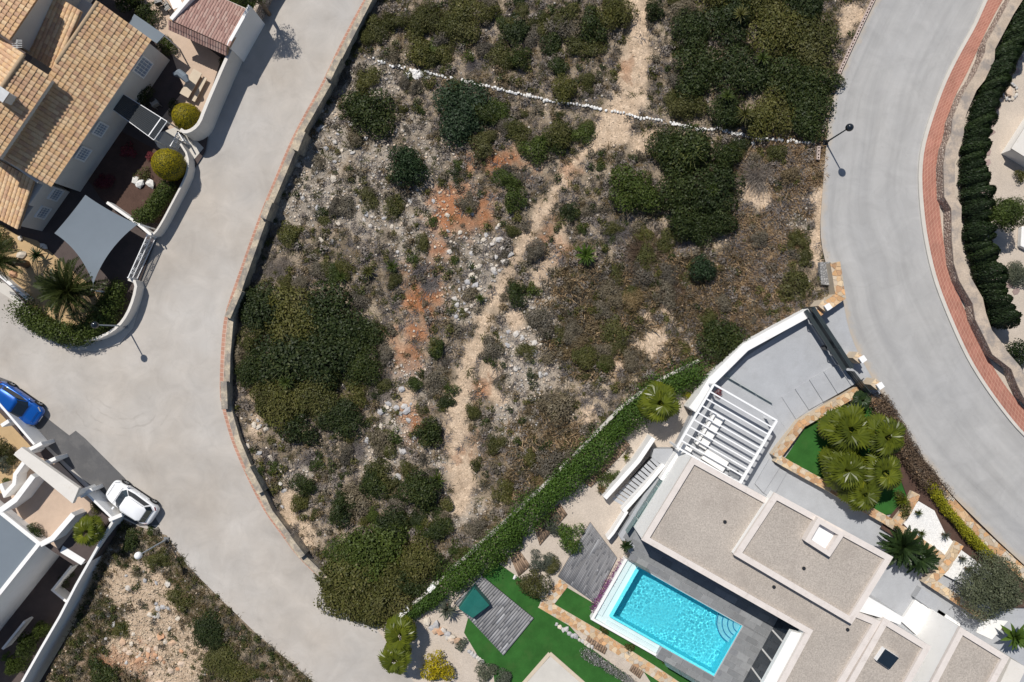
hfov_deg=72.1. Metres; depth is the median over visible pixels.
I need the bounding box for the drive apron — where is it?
[828,301,879,395]
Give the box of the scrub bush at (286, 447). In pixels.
[282,442,291,451]
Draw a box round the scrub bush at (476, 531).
[463,517,487,539]
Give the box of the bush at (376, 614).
[357,594,390,628]
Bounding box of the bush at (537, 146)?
[515,135,548,166]
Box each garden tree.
[231,0,270,15]
[985,194,1023,232]
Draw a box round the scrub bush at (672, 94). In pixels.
[662,88,678,106]
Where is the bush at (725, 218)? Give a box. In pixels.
[704,203,739,238]
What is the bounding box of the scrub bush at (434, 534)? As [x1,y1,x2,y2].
[420,522,448,541]
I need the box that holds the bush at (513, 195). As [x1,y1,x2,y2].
[505,182,529,211]
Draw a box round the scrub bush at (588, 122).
[579,119,594,135]
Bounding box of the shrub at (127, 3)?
[114,0,144,13]
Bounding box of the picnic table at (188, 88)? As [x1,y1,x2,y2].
[180,69,206,101]
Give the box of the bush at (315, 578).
[312,567,333,589]
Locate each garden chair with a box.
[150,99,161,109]
[154,0,163,8]
[161,0,172,12]
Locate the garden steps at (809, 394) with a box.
[770,362,864,429]
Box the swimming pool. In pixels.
[590,556,741,681]
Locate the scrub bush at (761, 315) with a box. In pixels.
[756,308,766,318]
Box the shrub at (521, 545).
[504,532,523,549]
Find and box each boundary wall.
[21,516,123,681]
[220,0,376,605]
[398,359,699,616]
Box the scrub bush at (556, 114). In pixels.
[553,111,562,121]
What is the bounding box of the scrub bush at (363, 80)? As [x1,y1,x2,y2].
[354,63,377,91]
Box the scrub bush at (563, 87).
[550,72,578,103]
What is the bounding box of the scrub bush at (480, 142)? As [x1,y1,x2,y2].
[468,131,492,160]
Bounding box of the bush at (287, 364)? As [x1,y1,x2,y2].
[248,326,314,389]
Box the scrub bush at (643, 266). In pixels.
[633,259,648,271]
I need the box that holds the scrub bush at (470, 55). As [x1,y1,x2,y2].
[461,49,474,62]
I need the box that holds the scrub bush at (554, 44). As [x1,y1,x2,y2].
[539,27,562,57]
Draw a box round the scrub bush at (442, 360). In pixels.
[440,356,450,367]
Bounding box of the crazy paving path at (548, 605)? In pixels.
[538,579,678,681]
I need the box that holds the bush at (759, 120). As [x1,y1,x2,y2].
[745,85,799,142]
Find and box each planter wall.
[770,386,859,459]
[772,456,907,532]
[892,490,919,524]
[908,533,944,562]
[919,540,985,620]
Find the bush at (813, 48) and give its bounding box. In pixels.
[789,13,841,77]
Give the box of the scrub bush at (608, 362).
[596,352,615,371]
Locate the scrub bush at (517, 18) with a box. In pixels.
[515,14,528,26]
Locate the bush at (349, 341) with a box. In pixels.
[328,330,367,362]
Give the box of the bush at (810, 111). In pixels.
[784,82,836,142]
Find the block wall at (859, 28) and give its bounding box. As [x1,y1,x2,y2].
[816,0,874,159]
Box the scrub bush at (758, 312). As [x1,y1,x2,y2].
[756,306,762,314]
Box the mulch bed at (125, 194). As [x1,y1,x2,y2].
[89,131,183,223]
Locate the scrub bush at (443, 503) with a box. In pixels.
[439,496,454,513]
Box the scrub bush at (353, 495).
[330,480,370,518]
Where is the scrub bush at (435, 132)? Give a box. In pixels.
[431,127,443,136]
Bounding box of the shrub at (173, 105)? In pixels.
[168,98,178,116]
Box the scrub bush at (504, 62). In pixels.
[498,50,523,71]
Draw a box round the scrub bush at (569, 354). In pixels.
[560,347,570,359]
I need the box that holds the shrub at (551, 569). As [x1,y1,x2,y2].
[544,555,560,575]
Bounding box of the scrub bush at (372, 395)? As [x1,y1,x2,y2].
[368,391,380,398]
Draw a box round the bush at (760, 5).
[737,0,785,26]
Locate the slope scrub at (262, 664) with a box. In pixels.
[45,527,297,681]
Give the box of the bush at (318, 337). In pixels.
[294,315,328,365]
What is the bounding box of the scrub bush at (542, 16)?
[536,10,549,23]
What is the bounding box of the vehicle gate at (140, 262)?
[127,234,156,279]
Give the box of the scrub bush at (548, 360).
[533,351,555,364]
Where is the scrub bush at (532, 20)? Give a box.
[525,14,537,28]
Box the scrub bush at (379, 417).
[374,413,385,423]
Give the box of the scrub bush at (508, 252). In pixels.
[500,249,509,258]
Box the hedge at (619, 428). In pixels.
[419,354,717,603]
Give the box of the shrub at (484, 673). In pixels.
[474,660,498,681]
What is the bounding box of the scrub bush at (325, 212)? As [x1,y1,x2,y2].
[315,203,328,219]
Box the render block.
[818,262,830,285]
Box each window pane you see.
[743,668,759,681]
[752,649,770,678]
[762,630,781,658]
[773,618,797,639]
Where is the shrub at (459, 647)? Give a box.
[454,637,468,651]
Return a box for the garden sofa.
[694,412,728,471]
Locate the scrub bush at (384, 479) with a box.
[363,456,393,491]
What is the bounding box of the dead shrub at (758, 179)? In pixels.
[734,153,782,199]
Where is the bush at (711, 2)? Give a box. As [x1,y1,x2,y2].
[691,0,730,12]
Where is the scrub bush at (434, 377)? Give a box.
[420,366,449,397]
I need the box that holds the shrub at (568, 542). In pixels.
[556,522,585,554]
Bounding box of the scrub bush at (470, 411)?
[465,402,481,420]
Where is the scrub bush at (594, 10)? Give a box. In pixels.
[590,3,596,14]
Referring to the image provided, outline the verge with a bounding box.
[939,0,1023,406]
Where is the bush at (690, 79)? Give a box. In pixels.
[672,43,725,104]
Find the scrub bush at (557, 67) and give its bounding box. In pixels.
[547,57,569,76]
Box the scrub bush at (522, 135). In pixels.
[506,127,533,147]
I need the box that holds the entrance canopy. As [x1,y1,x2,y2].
[113,94,179,147]
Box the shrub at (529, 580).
[515,567,553,599]
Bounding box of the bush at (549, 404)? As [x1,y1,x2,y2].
[536,393,577,427]
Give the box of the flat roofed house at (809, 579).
[633,451,1023,681]
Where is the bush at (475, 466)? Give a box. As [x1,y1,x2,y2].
[469,456,482,472]
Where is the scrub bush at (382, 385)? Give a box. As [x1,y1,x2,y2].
[375,378,391,393]
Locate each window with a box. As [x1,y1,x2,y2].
[34,206,51,219]
[47,187,64,201]
[73,145,92,161]
[91,121,108,137]
[131,55,153,78]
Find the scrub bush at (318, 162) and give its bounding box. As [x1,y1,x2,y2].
[310,153,325,174]
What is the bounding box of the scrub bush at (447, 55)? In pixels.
[427,39,451,65]
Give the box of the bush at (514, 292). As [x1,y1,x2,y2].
[506,278,527,308]
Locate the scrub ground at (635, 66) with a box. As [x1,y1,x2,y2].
[225,0,870,625]
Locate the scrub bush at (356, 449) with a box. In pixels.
[343,437,366,465]
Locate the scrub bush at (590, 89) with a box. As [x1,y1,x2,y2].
[584,84,592,93]
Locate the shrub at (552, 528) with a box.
[543,512,566,536]
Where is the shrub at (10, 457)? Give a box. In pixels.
[3,449,16,465]
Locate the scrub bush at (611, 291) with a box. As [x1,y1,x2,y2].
[597,279,623,298]
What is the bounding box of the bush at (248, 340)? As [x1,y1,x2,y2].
[235,324,265,352]
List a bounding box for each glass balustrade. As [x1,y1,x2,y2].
[625,474,666,533]
[633,561,649,572]
[664,661,698,681]
[725,376,772,403]
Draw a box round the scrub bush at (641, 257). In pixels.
[636,243,657,271]
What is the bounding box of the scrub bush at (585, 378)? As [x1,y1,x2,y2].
[576,369,590,380]
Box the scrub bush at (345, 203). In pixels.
[330,193,357,219]
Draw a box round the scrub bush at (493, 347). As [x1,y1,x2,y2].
[482,334,504,361]
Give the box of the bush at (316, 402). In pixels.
[296,368,341,421]
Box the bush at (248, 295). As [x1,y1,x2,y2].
[242,286,257,305]
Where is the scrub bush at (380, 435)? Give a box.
[366,429,396,458]
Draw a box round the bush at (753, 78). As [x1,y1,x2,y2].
[709,42,779,98]
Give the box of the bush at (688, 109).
[665,88,708,121]
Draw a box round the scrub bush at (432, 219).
[425,215,437,228]
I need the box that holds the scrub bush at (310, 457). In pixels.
[299,449,318,467]
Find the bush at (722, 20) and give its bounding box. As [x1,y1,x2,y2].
[700,0,756,48]
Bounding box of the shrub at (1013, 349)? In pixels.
[1004,338,1023,367]
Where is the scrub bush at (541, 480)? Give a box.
[535,470,552,486]
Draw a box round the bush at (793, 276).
[777,266,814,301]
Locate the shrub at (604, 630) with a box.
[599,626,607,633]
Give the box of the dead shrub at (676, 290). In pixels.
[652,270,694,307]
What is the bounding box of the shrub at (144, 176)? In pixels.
[133,166,150,179]
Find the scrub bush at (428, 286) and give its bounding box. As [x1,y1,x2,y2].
[416,273,445,297]
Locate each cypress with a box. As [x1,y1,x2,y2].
[956,150,986,165]
[956,184,996,202]
[957,171,991,189]
[958,141,992,157]
[958,158,986,173]
[958,164,989,180]
[958,179,989,195]
[959,194,988,211]
[960,135,990,154]
[961,198,996,216]
[961,208,992,225]
[961,221,997,242]
[962,127,992,143]
[964,111,998,131]
[964,121,990,138]
[964,214,989,230]
[964,240,993,253]
[965,227,996,244]
[965,243,1000,261]
[966,105,995,123]
[967,97,1000,117]
[968,250,998,267]
[970,257,997,272]
[970,262,1007,280]
[972,90,1002,109]
[972,271,1009,287]
[974,281,1006,294]
[975,74,1012,95]
[977,85,1005,97]
[978,285,1008,300]
[982,72,1009,89]
[983,61,1015,82]
[983,294,1013,309]
[984,300,1016,316]
[985,307,1022,325]
[989,56,1018,73]
[989,313,1020,329]
[994,49,1020,67]
[995,36,1023,54]
[995,45,1023,61]
[998,28,1023,45]
[1000,24,1023,41]
[1003,20,1023,35]
[1006,10,1023,29]
[1009,7,1023,22]
[1014,2,1023,21]
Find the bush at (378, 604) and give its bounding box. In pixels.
[353,556,413,630]
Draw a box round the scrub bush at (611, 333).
[599,312,625,342]
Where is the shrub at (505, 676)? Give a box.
[495,668,511,681]
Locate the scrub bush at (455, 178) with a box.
[452,167,465,187]
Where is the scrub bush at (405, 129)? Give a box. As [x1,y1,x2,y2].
[401,124,410,134]
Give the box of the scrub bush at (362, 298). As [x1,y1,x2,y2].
[348,290,370,311]
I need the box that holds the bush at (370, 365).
[344,344,383,388]
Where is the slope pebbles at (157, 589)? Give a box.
[51,523,306,681]
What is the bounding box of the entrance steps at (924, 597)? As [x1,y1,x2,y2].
[911,585,963,622]
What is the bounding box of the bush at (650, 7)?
[644,0,665,22]
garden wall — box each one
[50,278,144,340]
[150,143,194,236]
[253,0,271,20]
[936,0,1023,405]
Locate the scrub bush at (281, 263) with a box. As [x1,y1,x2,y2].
[267,253,296,279]
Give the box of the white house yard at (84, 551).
[0,409,119,564]
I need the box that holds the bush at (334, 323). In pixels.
[299,279,371,347]
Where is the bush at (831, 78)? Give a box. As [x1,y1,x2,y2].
[803,63,845,96]
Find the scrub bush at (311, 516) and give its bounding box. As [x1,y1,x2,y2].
[310,508,322,520]
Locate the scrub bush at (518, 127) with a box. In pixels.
[501,119,527,138]
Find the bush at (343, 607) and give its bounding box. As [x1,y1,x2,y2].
[313,573,376,621]
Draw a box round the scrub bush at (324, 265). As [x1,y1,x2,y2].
[313,261,333,276]
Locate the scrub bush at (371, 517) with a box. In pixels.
[364,505,378,522]
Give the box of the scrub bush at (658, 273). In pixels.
[654,265,665,278]
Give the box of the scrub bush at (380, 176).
[375,169,387,181]
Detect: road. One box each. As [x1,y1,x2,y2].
[0,0,412,681]
[820,0,1023,563]
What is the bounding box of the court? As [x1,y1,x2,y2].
[0,556,86,681]
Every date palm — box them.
[0,234,30,282]
[32,256,108,324]
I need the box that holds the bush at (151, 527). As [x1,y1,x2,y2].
[146,524,154,536]
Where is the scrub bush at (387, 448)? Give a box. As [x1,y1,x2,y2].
[376,439,397,459]
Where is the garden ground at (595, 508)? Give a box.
[377,377,700,681]
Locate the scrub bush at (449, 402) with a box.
[436,392,456,407]
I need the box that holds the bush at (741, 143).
[730,137,750,152]
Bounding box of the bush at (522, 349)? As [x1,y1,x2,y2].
[514,342,536,362]
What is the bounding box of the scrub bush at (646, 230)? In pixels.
[632,225,657,244]
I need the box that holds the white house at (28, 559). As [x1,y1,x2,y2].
[0,447,95,649]
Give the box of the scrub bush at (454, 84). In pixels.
[443,77,461,97]
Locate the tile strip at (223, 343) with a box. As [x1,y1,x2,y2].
[220,0,364,574]
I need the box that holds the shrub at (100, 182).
[93,173,115,188]
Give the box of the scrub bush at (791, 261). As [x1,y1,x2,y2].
[786,257,798,266]
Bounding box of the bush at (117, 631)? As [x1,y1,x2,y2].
[111,620,130,638]
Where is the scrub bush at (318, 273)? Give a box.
[309,261,330,280]
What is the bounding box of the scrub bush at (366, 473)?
[360,463,381,485]
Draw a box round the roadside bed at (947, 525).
[870,394,1023,607]
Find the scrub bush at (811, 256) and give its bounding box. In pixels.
[796,244,813,260]
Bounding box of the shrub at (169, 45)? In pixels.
[155,34,176,55]
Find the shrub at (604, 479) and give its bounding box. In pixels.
[595,472,610,493]
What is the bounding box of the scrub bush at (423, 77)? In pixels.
[420,69,435,90]
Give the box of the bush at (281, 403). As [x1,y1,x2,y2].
[257,377,314,433]
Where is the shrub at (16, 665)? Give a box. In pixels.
[3,653,30,675]
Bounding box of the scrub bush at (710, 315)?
[699,307,717,327]
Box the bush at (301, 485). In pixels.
[288,472,318,497]
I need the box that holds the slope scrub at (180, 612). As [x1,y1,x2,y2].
[46,533,294,681]
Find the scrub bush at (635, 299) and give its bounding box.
[622,288,644,311]
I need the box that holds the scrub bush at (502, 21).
[494,16,514,40]
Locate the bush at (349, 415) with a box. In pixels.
[313,398,364,439]
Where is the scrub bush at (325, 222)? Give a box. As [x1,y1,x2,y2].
[317,215,331,227]
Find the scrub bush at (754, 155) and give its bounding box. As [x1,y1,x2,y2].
[749,151,761,161]
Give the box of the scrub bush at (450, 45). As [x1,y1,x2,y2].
[442,41,453,52]
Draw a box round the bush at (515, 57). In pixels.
[506,44,532,71]
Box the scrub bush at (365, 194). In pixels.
[357,186,378,214]
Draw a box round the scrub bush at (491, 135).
[482,129,497,142]
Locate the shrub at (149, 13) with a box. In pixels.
[131,1,162,26]
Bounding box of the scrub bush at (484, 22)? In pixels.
[471,9,494,26]
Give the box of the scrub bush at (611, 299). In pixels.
[605,295,624,308]
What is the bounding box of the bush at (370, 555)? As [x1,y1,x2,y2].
[342,520,409,586]
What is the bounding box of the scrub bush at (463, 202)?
[454,191,478,212]
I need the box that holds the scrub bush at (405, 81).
[398,74,410,90]
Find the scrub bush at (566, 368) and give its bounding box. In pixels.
[557,357,572,373]
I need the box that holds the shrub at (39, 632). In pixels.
[32,620,51,637]
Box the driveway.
[718,311,869,446]
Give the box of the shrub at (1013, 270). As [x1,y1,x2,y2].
[1006,259,1023,282]
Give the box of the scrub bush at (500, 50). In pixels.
[482,40,510,67]
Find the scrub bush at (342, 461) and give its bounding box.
[336,442,353,464]
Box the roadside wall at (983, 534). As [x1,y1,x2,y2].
[869,394,1023,579]
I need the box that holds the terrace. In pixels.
[617,329,1023,681]
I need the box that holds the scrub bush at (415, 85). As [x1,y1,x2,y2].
[408,78,420,95]
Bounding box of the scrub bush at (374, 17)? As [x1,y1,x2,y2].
[360,13,381,42]
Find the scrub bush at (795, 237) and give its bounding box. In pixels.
[788,228,811,248]
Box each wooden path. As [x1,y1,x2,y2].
[510,550,529,576]
[534,504,566,544]
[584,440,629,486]
[586,635,606,653]
[629,663,645,678]
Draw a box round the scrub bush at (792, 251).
[786,249,803,259]
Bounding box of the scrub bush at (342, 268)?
[334,257,350,281]
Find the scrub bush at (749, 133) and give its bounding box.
[743,120,762,140]
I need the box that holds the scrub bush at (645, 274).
[629,260,657,288]
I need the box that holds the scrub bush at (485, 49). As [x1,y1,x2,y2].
[476,41,493,57]
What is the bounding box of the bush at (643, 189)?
[607,163,663,214]
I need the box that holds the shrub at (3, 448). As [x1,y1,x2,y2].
[0,436,15,456]
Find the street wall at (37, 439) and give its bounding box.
[0,403,124,521]
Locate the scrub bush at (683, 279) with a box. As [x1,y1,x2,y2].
[678,271,694,288]
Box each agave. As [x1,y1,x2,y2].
[597,484,607,493]
[622,453,630,461]
[895,494,909,506]
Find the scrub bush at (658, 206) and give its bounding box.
[651,188,667,214]
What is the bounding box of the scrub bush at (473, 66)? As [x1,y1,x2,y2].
[461,56,485,73]
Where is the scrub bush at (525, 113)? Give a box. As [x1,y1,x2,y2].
[520,109,528,117]
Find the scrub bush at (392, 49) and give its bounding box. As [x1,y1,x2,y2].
[383,44,400,66]
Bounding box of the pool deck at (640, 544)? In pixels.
[623,516,777,681]
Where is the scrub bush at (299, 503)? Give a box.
[289,492,310,511]
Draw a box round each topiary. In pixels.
[151,148,186,180]
[171,103,200,129]
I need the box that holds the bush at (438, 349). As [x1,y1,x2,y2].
[427,337,444,357]
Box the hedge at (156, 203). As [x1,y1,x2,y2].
[131,179,178,224]
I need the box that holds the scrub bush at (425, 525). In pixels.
[420,512,433,530]
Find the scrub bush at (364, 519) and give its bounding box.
[358,515,368,526]
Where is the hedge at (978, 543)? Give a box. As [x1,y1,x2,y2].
[924,478,994,562]
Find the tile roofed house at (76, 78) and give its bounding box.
[0,0,169,230]
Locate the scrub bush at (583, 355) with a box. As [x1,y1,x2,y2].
[571,342,599,370]
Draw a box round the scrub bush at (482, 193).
[477,190,486,197]
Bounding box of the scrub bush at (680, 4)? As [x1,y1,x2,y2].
[666,0,696,24]
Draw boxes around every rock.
[9,271,17,276]
[16,251,25,257]
[40,243,47,248]
[119,638,125,645]
[132,176,139,183]
[135,179,143,188]
[145,179,154,188]
[148,668,153,675]
[157,632,164,639]
[168,640,175,645]
[178,661,184,666]
[330,175,335,182]
[377,408,383,414]
[398,386,404,391]
[402,407,409,414]
[423,617,430,625]
[433,620,438,627]
[436,627,443,635]
[454,638,460,644]
[468,272,475,278]
[513,331,518,337]
[1005,86,1012,95]
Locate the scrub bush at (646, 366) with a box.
[637,360,657,378]
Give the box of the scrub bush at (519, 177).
[503,163,524,184]
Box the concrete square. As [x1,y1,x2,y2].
[523,652,584,681]
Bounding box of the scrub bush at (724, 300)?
[714,294,731,313]
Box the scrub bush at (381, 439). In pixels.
[369,429,393,451]
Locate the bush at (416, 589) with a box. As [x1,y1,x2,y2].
[381,564,430,602]
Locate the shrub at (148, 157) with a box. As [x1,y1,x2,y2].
[146,151,153,160]
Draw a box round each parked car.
[0,381,44,424]
[106,479,159,524]
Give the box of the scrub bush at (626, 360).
[621,348,642,371]
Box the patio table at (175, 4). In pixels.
[170,0,181,8]
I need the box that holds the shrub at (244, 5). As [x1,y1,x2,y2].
[228,0,262,12]
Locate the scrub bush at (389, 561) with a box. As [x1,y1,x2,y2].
[374,555,399,568]
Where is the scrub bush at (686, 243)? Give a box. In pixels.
[680,239,691,249]
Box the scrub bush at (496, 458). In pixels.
[490,453,503,462]
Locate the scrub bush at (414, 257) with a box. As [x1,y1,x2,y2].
[405,251,419,263]
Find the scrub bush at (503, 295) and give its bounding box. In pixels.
[498,293,506,300]
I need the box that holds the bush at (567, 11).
[550,2,580,30]
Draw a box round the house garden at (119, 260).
[0,0,256,340]
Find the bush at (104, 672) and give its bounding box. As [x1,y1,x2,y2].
[87,652,120,681]
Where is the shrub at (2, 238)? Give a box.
[0,224,12,248]
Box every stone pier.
[810,300,826,311]
[847,351,861,363]
[862,377,879,390]
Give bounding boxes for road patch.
[0,377,159,525]
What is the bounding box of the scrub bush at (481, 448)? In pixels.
[477,436,487,454]
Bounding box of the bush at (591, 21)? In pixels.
[578,4,609,44]
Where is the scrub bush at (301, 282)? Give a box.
[291,275,308,292]
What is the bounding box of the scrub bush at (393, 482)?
[388,475,398,489]
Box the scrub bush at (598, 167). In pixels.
[596,162,605,171]
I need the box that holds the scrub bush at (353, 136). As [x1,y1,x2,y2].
[346,129,361,148]
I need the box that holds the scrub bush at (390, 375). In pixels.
[378,366,393,391]
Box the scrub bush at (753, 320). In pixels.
[750,315,756,323]
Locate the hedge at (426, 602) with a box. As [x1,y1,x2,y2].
[403,582,446,620]
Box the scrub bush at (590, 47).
[577,34,609,56]
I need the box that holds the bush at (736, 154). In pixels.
[722,142,744,162]
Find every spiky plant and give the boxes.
[914,510,923,516]
[918,530,925,536]
[941,532,950,539]
[958,554,967,562]
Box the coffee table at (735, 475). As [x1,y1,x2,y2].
[728,470,740,479]
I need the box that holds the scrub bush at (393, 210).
[383,195,405,220]
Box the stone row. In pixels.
[372,57,813,144]
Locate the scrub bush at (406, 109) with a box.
[397,104,408,117]
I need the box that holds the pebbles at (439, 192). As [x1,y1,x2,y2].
[237,0,869,591]
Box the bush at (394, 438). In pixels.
[386,426,402,444]
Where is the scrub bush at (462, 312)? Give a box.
[459,306,467,318]
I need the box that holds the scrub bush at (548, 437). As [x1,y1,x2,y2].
[541,432,551,440]
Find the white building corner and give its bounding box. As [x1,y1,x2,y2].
[1001,119,1023,166]
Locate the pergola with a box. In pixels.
[669,383,777,483]
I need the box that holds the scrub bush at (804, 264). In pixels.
[797,257,812,269]
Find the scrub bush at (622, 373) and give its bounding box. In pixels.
[614,365,628,380]
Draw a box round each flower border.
[580,646,636,681]
[591,558,620,612]
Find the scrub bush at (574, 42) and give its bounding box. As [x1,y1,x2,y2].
[562,32,586,56]
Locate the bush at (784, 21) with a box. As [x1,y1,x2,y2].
[745,2,814,63]
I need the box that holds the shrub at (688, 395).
[681,391,691,399]
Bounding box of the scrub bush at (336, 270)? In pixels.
[319,262,341,286]
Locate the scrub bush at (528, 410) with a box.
[524,405,533,415]
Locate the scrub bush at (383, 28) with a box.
[367,20,393,43]
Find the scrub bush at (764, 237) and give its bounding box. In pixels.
[749,229,768,248]
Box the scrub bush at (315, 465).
[309,456,325,470]
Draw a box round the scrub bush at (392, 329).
[383,321,397,337]
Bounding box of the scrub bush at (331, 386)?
[328,375,342,391]
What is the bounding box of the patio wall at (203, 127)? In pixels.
[179,48,242,140]
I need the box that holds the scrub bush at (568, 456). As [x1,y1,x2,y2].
[565,447,577,466]
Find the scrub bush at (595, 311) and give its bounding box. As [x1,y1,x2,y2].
[584,298,606,314]
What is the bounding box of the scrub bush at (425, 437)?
[421,428,435,446]
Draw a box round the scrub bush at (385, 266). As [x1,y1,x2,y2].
[381,249,399,273]
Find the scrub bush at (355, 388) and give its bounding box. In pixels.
[341,378,368,407]
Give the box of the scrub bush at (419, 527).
[412,523,423,534]
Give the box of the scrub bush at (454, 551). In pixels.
[448,537,462,556]
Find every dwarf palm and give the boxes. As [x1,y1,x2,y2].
[277,374,292,390]
[335,271,347,282]
[359,263,374,279]
[385,259,400,273]
[428,339,442,353]
[428,471,446,487]
[465,206,473,213]
[475,292,485,303]
[505,205,513,213]
[535,133,550,148]
[574,243,597,265]
[706,182,720,196]
[718,87,734,103]
[732,6,750,23]
[734,102,755,122]
[754,49,771,65]
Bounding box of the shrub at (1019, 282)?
[1008,267,1023,286]
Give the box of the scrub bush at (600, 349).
[592,343,612,357]
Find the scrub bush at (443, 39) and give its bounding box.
[431,26,452,47]
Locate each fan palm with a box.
[72,514,105,547]
[377,643,412,675]
[383,613,417,651]
[636,379,681,423]
[815,403,873,453]
[817,444,867,491]
[836,479,882,512]
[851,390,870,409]
[862,412,907,456]
[863,450,903,490]
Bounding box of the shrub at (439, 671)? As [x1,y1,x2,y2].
[419,649,455,680]
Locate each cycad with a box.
[620,539,632,552]
[876,525,925,568]
[905,538,940,575]
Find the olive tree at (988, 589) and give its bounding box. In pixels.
[952,548,1023,624]
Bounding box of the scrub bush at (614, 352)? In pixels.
[606,338,627,356]
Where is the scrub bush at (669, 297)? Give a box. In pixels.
[652,279,677,309]
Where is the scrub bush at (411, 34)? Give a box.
[400,6,430,43]
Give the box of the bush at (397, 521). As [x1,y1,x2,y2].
[374,501,409,545]
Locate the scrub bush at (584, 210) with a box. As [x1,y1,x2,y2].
[581,199,595,220]
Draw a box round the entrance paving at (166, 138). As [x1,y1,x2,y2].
[155,127,202,166]
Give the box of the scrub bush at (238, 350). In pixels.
[232,339,250,367]
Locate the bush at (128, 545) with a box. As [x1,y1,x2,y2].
[122,529,140,552]
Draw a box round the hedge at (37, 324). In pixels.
[2,277,128,347]
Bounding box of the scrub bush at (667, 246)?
[657,228,679,254]
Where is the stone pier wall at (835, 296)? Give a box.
[815,261,845,315]
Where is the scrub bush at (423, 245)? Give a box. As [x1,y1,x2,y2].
[415,232,429,254]
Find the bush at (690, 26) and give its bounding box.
[668,7,709,54]
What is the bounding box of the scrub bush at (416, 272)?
[407,263,428,278]
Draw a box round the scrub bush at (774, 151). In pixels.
[765,145,787,162]
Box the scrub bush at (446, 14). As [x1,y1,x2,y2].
[439,7,452,36]
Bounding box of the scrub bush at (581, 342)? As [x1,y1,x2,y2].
[568,334,590,353]
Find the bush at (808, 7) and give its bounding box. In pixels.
[781,0,823,25]
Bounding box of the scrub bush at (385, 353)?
[374,342,393,368]
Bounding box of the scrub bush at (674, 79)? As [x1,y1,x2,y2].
[664,67,696,86]
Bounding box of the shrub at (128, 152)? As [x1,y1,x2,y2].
[119,141,136,157]
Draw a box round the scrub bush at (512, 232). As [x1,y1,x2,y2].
[505,223,518,236]
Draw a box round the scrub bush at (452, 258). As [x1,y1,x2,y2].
[449,255,459,265]
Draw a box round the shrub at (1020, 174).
[1014,169,1023,183]
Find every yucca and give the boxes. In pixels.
[27,246,47,263]
[436,600,458,619]
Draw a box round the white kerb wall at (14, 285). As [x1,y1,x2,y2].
[0,274,33,300]
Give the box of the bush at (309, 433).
[278,411,320,445]
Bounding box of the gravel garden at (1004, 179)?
[955,14,1023,371]
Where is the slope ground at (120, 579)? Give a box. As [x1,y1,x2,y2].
[47,519,312,681]
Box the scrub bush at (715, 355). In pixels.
[705,345,728,364]
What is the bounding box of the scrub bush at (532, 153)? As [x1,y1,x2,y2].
[524,141,543,161]
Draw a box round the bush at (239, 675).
[226,660,260,681]
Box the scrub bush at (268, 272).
[262,259,277,285]
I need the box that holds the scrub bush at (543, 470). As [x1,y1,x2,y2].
[530,449,565,481]
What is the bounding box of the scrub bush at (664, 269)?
[659,262,679,284]
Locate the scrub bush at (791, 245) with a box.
[787,239,797,250]
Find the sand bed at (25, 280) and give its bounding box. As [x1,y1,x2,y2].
[0,225,106,324]
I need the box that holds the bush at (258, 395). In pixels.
[248,377,279,416]
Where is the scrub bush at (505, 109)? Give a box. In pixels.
[484,95,510,124]
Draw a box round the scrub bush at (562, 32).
[543,5,581,40]
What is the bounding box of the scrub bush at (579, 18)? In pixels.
[565,9,590,37]
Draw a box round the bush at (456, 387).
[443,382,460,397]
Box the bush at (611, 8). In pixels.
[595,0,639,32]
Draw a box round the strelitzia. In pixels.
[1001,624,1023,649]
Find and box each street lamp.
[91,321,127,327]
[134,537,168,558]
[823,123,853,144]
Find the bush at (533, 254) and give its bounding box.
[525,238,546,261]
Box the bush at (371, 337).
[345,314,389,351]
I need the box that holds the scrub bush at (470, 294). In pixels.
[460,287,477,303]
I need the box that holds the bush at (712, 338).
[694,316,750,364]
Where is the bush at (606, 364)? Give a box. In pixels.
[594,360,609,373]
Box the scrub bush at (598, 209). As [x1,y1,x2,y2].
[592,205,601,213]
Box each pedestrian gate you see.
[170,132,181,150]
[177,131,190,144]
[846,370,870,392]
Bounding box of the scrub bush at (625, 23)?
[614,12,630,32]
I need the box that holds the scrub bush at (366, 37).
[358,29,374,44]
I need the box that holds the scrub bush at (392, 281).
[388,271,402,289]
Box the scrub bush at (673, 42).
[669,38,685,51]
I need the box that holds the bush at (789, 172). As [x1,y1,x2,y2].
[778,166,800,185]
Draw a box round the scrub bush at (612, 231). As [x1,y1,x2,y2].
[605,221,624,235]
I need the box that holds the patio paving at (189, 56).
[141,0,219,128]
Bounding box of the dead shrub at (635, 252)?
[617,222,679,282]
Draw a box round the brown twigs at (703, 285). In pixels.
[499,246,752,500]
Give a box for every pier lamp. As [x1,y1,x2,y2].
[823,303,832,310]
[858,355,866,362]
[875,382,884,389]
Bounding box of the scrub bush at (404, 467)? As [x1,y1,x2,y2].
[399,459,417,480]
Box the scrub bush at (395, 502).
[388,498,407,511]
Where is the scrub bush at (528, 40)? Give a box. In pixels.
[523,23,545,47]
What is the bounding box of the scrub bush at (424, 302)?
[421,298,428,307]
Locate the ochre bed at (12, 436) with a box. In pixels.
[0,414,30,492]
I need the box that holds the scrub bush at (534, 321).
[524,304,554,338]
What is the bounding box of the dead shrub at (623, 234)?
[600,212,631,246]
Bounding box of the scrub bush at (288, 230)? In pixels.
[277,220,298,248]
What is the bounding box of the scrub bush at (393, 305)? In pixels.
[389,298,399,310]

